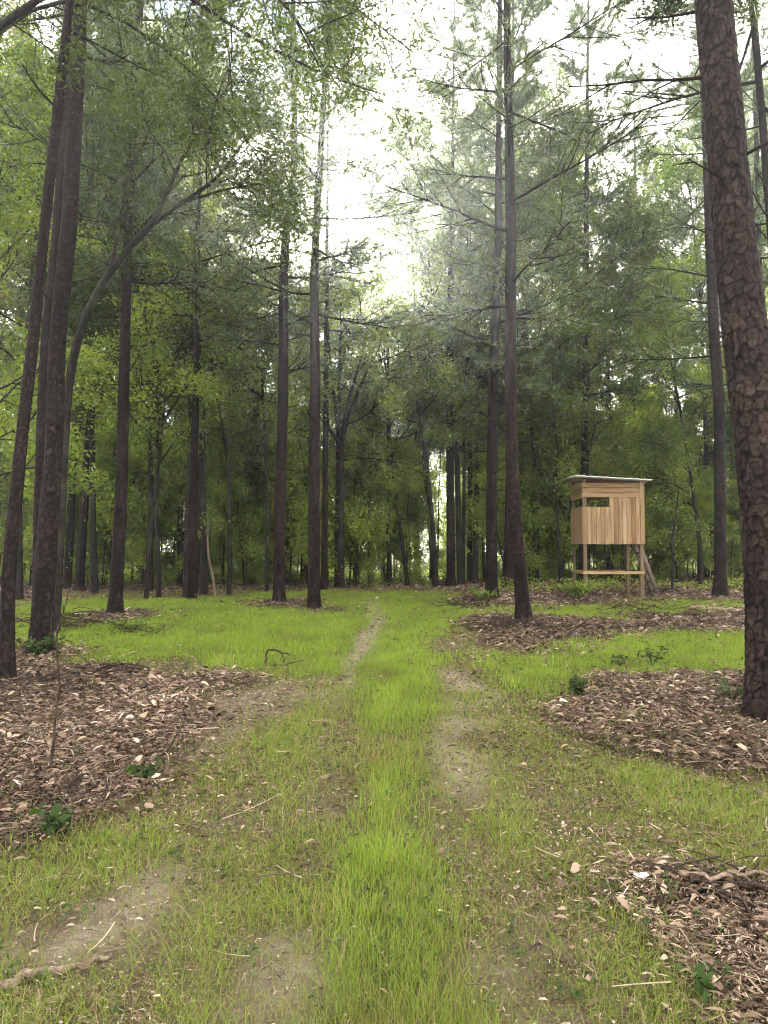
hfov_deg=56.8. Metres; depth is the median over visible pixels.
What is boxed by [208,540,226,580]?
shrub
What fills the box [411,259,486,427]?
young tree
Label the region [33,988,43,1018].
bark chip
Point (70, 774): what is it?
fallen branch
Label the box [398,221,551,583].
hardwood tree
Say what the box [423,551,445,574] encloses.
shrub
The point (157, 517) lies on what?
hardwood tree
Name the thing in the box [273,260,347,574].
pine tree
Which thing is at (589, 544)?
young tree
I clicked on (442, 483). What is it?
young tree
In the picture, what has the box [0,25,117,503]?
hardwood tree
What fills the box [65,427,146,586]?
young tree
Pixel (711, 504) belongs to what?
young tree
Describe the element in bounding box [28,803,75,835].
broadleaf weed
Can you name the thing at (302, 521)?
young tree
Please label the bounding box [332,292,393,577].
young tree
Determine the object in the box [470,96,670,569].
hardwood tree
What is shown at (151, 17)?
hardwood tree
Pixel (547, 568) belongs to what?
shrub
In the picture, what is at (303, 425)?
young tree
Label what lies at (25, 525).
young tree
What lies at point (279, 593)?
pine tree
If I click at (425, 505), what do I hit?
young tree
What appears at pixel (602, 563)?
shrub
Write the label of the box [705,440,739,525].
young tree
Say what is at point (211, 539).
young tree
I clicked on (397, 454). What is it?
young tree
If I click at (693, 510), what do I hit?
young tree
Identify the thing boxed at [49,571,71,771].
dead sapling
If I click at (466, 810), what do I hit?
fallen twigs
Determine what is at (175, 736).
leaning stick
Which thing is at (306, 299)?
young tree
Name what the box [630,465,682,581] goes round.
young tree
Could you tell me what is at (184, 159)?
hardwood tree
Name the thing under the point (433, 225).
pine tree
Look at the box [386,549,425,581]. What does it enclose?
shrub
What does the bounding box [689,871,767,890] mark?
fallen branch
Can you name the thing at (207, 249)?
hardwood tree
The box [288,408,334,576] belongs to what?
young tree
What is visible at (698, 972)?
broadleaf weed
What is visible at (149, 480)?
hardwood tree
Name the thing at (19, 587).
hardwood tree
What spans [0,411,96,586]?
young tree
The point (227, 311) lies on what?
hardwood tree
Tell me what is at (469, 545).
hardwood tree
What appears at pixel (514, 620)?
brush pile
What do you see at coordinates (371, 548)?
young tree
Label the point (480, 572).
shrub
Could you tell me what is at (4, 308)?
hardwood tree
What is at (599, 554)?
young tree
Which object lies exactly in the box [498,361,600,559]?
young tree
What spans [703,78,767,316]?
hardwood tree
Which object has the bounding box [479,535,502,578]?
shrub
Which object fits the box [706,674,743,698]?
fern
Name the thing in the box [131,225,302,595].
hardwood tree
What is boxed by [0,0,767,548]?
sky
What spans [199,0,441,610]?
pine tree
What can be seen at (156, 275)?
hardwood tree
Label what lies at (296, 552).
young tree
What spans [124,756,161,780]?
broadleaf weed
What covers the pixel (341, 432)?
hardwood tree
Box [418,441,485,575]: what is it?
young tree
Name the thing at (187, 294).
hardwood tree
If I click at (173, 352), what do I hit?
hardwood tree
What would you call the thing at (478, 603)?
brush pile
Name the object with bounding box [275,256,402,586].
hardwood tree
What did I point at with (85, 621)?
brush pile
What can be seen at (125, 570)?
shrub
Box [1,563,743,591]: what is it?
ground cover
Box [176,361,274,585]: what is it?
young tree
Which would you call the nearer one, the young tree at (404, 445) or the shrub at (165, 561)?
the shrub at (165, 561)
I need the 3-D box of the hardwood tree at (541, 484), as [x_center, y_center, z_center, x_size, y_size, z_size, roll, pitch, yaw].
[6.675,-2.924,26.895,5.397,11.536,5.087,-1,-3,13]
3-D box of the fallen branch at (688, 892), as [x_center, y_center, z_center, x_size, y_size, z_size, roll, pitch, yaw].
[1.513,1.702,3.130,0.361,0.040,0.126,-1,-3,23]
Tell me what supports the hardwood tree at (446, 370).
on the ground at (164, 910)
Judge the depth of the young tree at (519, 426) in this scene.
28.50 m
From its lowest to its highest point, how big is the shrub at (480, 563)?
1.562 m
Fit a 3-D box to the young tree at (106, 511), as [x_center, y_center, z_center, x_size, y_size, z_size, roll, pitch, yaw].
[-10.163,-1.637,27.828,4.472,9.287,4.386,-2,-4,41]
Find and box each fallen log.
[664,611,744,616]
[686,604,741,611]
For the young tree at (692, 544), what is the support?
on the ground at (164, 910)
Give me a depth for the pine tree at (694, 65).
31.54 m
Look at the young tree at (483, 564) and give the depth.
29.53 m
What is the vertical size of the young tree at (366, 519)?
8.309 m
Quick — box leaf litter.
[0,569,767,1023]
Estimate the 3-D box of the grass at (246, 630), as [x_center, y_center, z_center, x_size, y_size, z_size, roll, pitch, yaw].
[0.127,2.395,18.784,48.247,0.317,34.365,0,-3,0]
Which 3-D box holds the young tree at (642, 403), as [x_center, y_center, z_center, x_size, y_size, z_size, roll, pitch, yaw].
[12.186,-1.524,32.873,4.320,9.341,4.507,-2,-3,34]
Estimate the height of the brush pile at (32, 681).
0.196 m
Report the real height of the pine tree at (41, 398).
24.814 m
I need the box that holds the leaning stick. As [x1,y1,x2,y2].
[162,700,195,757]
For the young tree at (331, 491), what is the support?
on the ground at (164, 910)
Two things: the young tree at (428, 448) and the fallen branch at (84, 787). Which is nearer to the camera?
the fallen branch at (84, 787)
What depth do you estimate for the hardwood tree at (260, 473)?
30.06 m
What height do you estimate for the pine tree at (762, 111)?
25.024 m
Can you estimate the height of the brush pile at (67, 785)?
0.197 m
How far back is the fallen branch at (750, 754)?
5.24 m
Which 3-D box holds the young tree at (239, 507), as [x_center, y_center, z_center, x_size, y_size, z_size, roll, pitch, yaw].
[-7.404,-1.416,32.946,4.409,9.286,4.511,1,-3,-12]
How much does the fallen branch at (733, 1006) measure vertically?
0.056 m
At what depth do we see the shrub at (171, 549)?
34.90 m
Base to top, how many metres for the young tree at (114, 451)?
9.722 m
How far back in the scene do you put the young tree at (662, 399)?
32.28 m
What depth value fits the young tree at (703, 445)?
33.48 m
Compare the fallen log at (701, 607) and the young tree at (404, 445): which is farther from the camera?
the young tree at (404, 445)
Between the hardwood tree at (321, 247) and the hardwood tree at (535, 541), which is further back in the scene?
the hardwood tree at (321, 247)
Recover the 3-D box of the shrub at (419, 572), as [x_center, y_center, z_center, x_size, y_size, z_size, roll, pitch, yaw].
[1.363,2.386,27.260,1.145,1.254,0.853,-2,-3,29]
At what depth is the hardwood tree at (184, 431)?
20.98 m
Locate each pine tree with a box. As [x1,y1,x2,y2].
[0,0,168,681]
[0,0,187,589]
[0,0,272,614]
[0,1,151,587]
[0,83,24,326]
[1,0,172,590]
[24,27,234,577]
[25,0,114,653]
[74,0,310,599]
[155,0,401,602]
[182,267,193,596]
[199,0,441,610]
[211,0,426,589]
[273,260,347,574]
[338,0,703,621]
[387,0,535,585]
[403,0,629,598]
[418,0,626,587]
[424,197,486,572]
[500,0,674,581]
[543,0,767,724]
[543,191,698,575]
[551,196,684,580]
[556,0,767,262]
[587,0,767,596]
[594,66,718,575]
[613,185,720,574]
[617,149,703,416]
[627,24,767,577]
[644,43,767,577]
[653,77,767,300]
[665,0,767,400]
[745,69,767,263]
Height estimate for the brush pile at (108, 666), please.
0.260 m
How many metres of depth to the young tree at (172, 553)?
29.36 m
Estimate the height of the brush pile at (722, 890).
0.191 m
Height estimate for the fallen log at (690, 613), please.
0.190 m
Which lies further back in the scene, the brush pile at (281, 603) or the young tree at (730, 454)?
the young tree at (730, 454)
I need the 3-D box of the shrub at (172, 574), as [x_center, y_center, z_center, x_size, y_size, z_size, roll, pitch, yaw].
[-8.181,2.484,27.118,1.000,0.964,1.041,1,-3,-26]
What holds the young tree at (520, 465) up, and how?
on the ground at (164, 910)
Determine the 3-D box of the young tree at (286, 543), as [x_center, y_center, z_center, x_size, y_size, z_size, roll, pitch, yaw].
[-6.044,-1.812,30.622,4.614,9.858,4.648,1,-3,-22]
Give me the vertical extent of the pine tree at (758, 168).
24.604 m
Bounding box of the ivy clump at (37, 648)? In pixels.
[15,634,66,654]
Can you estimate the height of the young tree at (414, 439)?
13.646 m
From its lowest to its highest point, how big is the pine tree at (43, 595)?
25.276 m
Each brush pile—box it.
[0,665,75,693]
[11,749,140,810]
[15,607,126,629]
[78,657,148,674]
[108,619,174,636]
[246,597,306,608]
[429,595,511,608]
[465,613,562,631]
[561,590,730,616]
[638,846,767,937]
[688,575,742,588]
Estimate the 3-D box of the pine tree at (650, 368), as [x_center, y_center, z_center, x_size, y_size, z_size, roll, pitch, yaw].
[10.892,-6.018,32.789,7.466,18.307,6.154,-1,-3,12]
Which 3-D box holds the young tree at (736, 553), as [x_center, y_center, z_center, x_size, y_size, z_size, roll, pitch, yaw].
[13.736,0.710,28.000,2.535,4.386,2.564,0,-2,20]
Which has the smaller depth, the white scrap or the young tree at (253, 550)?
the white scrap
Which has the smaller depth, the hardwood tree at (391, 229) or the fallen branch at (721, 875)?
the fallen branch at (721, 875)
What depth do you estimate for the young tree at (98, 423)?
29.97 m
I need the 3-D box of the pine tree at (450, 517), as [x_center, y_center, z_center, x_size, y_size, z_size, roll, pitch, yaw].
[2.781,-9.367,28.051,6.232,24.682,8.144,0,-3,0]
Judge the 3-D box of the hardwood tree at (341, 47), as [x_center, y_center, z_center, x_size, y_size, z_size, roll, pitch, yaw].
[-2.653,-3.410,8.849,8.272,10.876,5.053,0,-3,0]
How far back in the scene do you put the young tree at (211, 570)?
22.66 m
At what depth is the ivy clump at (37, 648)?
9.93 m
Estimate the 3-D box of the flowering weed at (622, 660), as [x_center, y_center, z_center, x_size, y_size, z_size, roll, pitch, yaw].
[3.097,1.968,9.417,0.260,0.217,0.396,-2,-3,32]
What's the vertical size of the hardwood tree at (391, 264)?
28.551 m
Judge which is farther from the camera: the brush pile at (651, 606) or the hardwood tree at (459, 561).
the hardwood tree at (459, 561)
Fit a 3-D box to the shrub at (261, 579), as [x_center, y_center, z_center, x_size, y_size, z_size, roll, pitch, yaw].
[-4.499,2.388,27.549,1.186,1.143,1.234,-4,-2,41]
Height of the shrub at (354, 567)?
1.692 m
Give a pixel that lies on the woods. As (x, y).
(440, 514)
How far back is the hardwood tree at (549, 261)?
34.20 m
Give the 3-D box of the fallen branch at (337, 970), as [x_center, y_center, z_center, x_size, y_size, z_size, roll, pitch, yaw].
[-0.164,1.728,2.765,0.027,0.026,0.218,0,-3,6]
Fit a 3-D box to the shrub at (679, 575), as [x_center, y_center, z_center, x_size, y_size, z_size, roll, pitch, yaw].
[12.580,1.965,31.384,1.703,2.514,2.284,-2,-3,34]
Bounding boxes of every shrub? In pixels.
[124,546,174,583]
[124,563,155,580]
[153,552,170,584]
[161,565,178,586]
[162,543,183,574]
[199,547,232,583]
[207,553,220,581]
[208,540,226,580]
[224,554,256,585]
[236,533,286,582]
[251,560,273,585]
[285,553,299,579]
[296,550,320,582]
[345,550,372,578]
[354,556,382,587]
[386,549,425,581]
[405,558,430,586]
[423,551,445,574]
[425,546,456,578]
[465,537,485,578]
[478,552,485,578]
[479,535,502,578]
[539,550,557,579]
[549,545,594,579]
[566,544,599,578]
[589,545,635,579]
[590,546,637,577]
[621,562,637,579]
[636,555,669,576]
[650,529,691,578]
[678,558,694,575]
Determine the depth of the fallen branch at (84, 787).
4.58 m
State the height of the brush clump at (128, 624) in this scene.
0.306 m
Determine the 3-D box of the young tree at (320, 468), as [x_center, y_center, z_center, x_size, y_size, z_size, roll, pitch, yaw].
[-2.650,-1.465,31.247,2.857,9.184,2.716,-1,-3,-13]
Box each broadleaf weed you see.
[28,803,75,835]
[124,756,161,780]
[567,670,587,696]
[691,955,733,1002]
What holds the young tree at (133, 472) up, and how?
on the ground at (164, 910)
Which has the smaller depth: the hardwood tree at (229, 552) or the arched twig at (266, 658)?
the arched twig at (266, 658)
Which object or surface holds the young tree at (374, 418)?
on the ground at (164, 910)
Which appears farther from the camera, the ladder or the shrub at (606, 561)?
the shrub at (606, 561)
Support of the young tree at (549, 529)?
on the ground at (164, 910)
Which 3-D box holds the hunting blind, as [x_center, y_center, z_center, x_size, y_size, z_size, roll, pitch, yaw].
[6.754,0.862,21.663,2.220,3.876,1.980,0,-3,2]
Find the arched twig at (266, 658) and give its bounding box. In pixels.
[264,649,302,666]
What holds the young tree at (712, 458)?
on the ground at (164, 910)
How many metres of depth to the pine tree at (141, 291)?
30.70 m
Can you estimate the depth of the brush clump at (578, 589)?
19.53 m
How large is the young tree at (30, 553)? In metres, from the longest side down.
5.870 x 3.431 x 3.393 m
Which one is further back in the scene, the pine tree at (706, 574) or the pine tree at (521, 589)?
the pine tree at (706, 574)
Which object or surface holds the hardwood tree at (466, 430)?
on the ground at (164, 910)
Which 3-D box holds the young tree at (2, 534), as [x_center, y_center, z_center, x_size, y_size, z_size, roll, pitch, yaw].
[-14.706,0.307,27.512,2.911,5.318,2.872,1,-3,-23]
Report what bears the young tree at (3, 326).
on the ground at (164, 910)
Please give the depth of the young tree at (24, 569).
33.66 m
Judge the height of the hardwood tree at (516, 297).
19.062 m
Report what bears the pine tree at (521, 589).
on the ground at (164, 910)
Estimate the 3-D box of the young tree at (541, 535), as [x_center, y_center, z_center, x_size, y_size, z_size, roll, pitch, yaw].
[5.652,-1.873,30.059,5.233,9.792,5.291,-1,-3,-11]
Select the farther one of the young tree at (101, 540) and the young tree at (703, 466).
the young tree at (703, 466)
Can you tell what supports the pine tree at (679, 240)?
on the ground at (164, 910)
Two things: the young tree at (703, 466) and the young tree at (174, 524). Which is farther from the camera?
the young tree at (703, 466)
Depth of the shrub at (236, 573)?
28.05 m
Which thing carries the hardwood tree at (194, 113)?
on the ground at (164, 910)
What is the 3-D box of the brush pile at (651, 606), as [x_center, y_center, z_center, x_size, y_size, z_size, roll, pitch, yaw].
[6.173,2.166,17.084,3.460,0.498,3.137,1,-3,-22]
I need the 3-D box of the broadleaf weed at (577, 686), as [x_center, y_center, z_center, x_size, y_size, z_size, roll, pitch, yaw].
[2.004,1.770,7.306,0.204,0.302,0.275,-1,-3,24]
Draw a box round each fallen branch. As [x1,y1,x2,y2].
[14,785,87,793]
[48,772,78,779]
[74,781,95,796]
[194,665,213,672]
[335,938,348,972]
[599,897,634,922]
[633,860,684,879]
[667,964,745,1020]
[679,870,767,880]
[683,886,761,911]
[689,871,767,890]
[740,749,767,760]
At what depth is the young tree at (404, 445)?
31.89 m
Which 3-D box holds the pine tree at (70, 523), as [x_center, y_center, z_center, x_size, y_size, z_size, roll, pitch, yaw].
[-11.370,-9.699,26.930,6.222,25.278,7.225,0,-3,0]
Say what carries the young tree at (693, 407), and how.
on the ground at (164, 910)
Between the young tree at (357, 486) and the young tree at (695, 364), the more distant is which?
the young tree at (695, 364)
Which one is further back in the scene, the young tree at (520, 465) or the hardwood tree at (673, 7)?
the young tree at (520, 465)
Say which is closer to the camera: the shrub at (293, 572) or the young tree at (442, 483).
the shrub at (293, 572)
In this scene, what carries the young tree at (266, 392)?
on the ground at (164, 910)
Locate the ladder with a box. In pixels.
[631,544,660,596]
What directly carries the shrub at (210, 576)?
on the ground at (164, 910)
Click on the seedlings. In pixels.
(380, 939)
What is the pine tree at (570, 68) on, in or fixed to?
on the ground at (164, 910)
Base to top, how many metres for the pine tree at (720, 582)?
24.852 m
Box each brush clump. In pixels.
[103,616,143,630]
[468,586,498,599]
[554,579,601,598]
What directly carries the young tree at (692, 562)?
on the ground at (164, 910)
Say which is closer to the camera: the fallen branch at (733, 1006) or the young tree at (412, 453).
the fallen branch at (733, 1006)
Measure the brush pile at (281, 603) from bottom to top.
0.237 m
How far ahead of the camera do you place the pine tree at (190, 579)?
21.35 m
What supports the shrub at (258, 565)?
on the ground at (164, 910)
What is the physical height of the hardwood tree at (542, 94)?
23.832 m
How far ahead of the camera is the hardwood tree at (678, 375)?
28.54 m
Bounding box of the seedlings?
[0,599,767,1023]
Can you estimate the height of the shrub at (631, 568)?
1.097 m
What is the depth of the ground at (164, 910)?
3.41 m
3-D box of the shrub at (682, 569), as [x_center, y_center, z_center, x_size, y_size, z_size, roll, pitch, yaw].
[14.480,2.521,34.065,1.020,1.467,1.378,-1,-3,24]
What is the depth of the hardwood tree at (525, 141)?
36.31 m
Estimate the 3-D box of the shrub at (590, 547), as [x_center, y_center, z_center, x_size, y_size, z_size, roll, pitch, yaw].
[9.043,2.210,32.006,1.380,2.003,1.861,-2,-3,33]
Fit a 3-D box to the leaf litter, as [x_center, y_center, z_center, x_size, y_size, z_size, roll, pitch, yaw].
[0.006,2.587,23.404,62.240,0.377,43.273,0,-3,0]
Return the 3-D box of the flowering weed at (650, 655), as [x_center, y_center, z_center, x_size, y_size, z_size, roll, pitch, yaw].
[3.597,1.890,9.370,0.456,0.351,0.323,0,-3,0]
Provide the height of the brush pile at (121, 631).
0.248 m
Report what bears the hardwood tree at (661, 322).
on the ground at (164, 910)
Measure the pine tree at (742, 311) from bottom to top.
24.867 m
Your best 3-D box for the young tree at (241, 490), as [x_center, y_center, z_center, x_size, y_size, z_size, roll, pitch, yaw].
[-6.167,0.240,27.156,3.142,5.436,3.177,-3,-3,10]
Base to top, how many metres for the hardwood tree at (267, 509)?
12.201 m
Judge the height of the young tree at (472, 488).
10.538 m
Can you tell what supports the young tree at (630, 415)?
on the ground at (164, 910)
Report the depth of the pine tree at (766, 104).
37.99 m
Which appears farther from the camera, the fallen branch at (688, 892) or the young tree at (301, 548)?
the young tree at (301, 548)
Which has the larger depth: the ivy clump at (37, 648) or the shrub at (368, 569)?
the shrub at (368, 569)
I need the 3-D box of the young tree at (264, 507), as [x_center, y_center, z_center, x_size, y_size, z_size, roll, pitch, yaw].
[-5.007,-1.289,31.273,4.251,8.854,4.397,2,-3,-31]
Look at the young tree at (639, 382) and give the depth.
29.61 m
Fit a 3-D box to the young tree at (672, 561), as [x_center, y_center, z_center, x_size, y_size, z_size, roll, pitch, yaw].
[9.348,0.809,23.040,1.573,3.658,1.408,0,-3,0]
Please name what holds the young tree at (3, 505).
on the ground at (164, 910)
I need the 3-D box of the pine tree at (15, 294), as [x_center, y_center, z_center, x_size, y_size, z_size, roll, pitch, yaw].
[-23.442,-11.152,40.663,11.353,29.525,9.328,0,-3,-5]
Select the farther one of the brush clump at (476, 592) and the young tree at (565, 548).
the young tree at (565, 548)
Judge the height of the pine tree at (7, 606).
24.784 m
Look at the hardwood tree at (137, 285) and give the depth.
33.24 m
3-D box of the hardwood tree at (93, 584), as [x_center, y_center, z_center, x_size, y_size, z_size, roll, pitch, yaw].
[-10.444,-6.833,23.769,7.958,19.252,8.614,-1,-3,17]
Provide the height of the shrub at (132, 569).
2.118 m
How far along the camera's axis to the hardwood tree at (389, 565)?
27.50 m
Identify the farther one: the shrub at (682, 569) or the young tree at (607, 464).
the shrub at (682, 569)
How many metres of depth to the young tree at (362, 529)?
27.31 m
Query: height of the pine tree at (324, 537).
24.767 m
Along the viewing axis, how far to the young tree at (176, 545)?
32.08 m
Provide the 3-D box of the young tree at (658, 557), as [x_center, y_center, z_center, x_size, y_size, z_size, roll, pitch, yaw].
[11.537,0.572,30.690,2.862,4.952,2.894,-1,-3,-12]
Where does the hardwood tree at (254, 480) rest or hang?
on the ground at (164, 910)
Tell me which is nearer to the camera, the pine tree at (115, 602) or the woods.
the pine tree at (115, 602)
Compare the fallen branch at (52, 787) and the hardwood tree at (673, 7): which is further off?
the hardwood tree at (673, 7)
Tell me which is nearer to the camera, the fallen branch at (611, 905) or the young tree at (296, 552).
the fallen branch at (611, 905)
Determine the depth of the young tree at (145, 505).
26.38 m
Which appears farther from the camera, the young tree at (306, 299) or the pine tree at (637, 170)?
the pine tree at (637, 170)
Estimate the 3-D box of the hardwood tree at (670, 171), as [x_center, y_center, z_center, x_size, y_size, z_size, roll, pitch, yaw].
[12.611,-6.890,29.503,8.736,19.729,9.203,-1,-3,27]
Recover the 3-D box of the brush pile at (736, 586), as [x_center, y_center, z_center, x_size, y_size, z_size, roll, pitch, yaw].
[12.370,2.350,24.165,3.569,0.614,3.167,2,-3,-35]
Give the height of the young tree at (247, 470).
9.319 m
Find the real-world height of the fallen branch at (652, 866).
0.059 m
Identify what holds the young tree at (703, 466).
on the ground at (164, 910)
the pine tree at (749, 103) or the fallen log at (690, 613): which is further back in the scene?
the pine tree at (749, 103)
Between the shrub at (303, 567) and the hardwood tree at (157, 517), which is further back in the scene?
the shrub at (303, 567)
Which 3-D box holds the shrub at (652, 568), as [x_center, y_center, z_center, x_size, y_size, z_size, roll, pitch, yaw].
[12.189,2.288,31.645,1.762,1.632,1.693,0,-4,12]
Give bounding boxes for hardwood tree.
[0,0,74,422]
[0,0,463,213]
[0,3,225,378]
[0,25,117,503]
[0,38,125,599]
[0,39,221,593]
[0,144,67,425]
[0,147,134,481]
[1,1,185,577]
[28,20,262,579]
[40,0,391,632]
[67,274,253,597]
[68,312,261,599]
[71,3,301,591]
[82,35,303,594]
[94,173,292,584]
[112,21,233,429]
[130,169,300,592]
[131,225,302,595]
[133,211,274,448]
[146,235,270,462]
[187,258,298,583]
[190,271,323,591]
[233,257,363,580]
[268,267,452,588]
[270,222,397,572]
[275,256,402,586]
[320,96,532,580]
[322,266,477,585]
[330,286,463,585]
[334,89,494,557]
[357,247,504,587]
[368,80,583,581]
[380,215,504,584]
[384,182,539,584]
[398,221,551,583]
[422,56,649,570]
[426,198,599,446]
[454,107,605,571]
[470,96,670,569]
[470,155,601,571]
[483,247,612,582]
[498,284,623,583]
[543,238,696,582]
[568,239,728,584]
[569,233,707,580]
[581,116,767,579]
[600,0,766,36]
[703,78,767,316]
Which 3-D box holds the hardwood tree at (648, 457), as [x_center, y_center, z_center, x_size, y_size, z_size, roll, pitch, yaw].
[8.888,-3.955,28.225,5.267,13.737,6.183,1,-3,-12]
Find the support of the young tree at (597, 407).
on the ground at (164, 910)
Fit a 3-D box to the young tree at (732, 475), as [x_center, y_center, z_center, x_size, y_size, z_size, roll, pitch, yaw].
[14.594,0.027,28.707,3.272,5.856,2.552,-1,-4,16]
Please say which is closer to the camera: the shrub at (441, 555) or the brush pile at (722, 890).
the brush pile at (722, 890)
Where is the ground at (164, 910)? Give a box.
[0,550,767,1023]
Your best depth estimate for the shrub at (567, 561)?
31.11 m
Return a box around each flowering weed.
[610,652,628,667]
[637,643,674,666]
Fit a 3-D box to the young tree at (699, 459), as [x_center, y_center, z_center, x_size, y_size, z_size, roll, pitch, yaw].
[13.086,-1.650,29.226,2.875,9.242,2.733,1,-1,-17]
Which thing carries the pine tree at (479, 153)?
on the ground at (164, 910)
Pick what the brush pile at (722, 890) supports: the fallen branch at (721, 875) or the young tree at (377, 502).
the fallen branch at (721, 875)
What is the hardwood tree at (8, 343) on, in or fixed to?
on the ground at (164, 910)
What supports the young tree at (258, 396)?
on the ground at (164, 910)
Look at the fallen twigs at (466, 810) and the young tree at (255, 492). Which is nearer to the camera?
the fallen twigs at (466, 810)
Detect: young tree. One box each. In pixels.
[0,275,32,425]
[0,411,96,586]
[0,421,12,528]
[0,459,32,585]
[0,485,30,570]
[12,408,113,556]
[14,389,34,577]
[22,456,97,568]
[31,405,113,581]
[63,490,99,578]
[64,370,180,586]
[65,366,151,581]
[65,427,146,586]
[97,433,180,583]
[103,327,250,585]
[103,440,186,586]
[112,379,166,583]
[128,422,186,579]
[153,433,235,572]
[165,451,207,552]
[166,354,184,576]
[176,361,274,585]
[178,448,258,586]
[182,316,257,583]
[182,444,257,577]
[183,511,238,595]
[205,393,297,581]
[206,377,288,557]
[219,396,308,574]
[231,257,333,428]
[236,463,300,578]
[241,342,301,582]
[242,353,364,559]
[252,428,335,585]
[259,459,321,573]
[266,364,321,582]
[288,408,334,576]
[291,258,363,583]
[299,397,335,579]
[320,374,402,584]
[320,408,408,586]
[320,411,408,580]
[328,428,386,567]
[328,436,414,575]
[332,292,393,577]
[332,352,443,580]
[345,432,428,582]
[356,370,414,584]
[361,416,414,575]
[362,439,445,581]
[373,487,426,577]
[385,397,420,578]
[391,344,454,584]
[391,435,445,570]
[393,295,438,579]
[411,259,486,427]
[411,360,456,558]
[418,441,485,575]
[432,459,467,539]
[442,368,558,554]
[453,293,529,581]
[457,367,562,581]
[460,349,569,577]
[465,430,546,579]
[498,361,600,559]
[498,361,623,581]
[498,395,558,549]
[525,455,576,577]
[542,345,630,566]
[553,488,592,577]
[560,441,606,566]
[570,434,643,581]
[580,306,655,577]
[590,409,658,581]
[601,387,691,577]
[610,397,713,582]
[617,390,653,551]
[630,380,713,536]
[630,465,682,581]
[631,489,672,578]
[634,426,713,569]
[650,481,700,590]
[651,429,713,578]
[660,369,728,580]
[669,342,724,450]
[669,380,741,572]
[674,467,729,572]
[676,498,710,577]
[678,368,729,576]
[691,412,729,539]
[701,363,733,578]
[703,478,742,580]
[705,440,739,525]
[708,457,742,570]
[725,410,740,561]
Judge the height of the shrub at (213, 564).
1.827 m
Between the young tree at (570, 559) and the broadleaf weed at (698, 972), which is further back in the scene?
the young tree at (570, 559)
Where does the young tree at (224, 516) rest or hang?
on the ground at (164, 910)
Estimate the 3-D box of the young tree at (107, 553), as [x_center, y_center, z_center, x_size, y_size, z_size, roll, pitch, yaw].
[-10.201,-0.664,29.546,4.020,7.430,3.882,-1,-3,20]
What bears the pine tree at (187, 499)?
on the ground at (164, 910)
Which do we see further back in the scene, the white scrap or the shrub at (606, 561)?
the shrub at (606, 561)
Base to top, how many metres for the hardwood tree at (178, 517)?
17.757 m
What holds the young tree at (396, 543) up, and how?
on the ground at (164, 910)
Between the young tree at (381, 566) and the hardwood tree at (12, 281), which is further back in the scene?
the hardwood tree at (12, 281)
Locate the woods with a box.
[160,457,728,563]
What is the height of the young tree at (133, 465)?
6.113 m
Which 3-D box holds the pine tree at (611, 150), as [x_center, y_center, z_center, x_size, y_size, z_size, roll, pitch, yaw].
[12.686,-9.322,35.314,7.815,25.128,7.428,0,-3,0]
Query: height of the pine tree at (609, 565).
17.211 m
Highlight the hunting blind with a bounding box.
[561,475,651,596]
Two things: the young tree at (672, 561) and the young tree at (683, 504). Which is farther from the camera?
the young tree at (683, 504)
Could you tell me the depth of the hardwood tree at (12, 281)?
39.31 m
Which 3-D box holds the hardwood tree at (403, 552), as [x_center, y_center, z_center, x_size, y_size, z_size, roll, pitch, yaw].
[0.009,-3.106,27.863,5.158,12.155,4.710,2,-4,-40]
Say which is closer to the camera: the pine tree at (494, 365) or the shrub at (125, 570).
the pine tree at (494, 365)
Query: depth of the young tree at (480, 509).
27.89 m
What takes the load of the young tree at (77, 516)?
on the ground at (164, 910)
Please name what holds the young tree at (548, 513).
on the ground at (164, 910)
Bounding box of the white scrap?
[633,872,648,877]
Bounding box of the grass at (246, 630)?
[0,586,767,1023]
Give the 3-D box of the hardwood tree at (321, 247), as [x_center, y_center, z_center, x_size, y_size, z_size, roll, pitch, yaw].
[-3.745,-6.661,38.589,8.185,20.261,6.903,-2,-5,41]
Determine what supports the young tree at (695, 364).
on the ground at (164, 910)
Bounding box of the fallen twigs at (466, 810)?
[0,586,767,1023]
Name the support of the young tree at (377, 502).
on the ground at (164, 910)
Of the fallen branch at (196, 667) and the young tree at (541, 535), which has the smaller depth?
the fallen branch at (196, 667)
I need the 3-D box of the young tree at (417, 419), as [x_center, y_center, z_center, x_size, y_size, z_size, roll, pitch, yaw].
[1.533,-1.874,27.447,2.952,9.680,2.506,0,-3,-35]
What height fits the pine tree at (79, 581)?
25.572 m

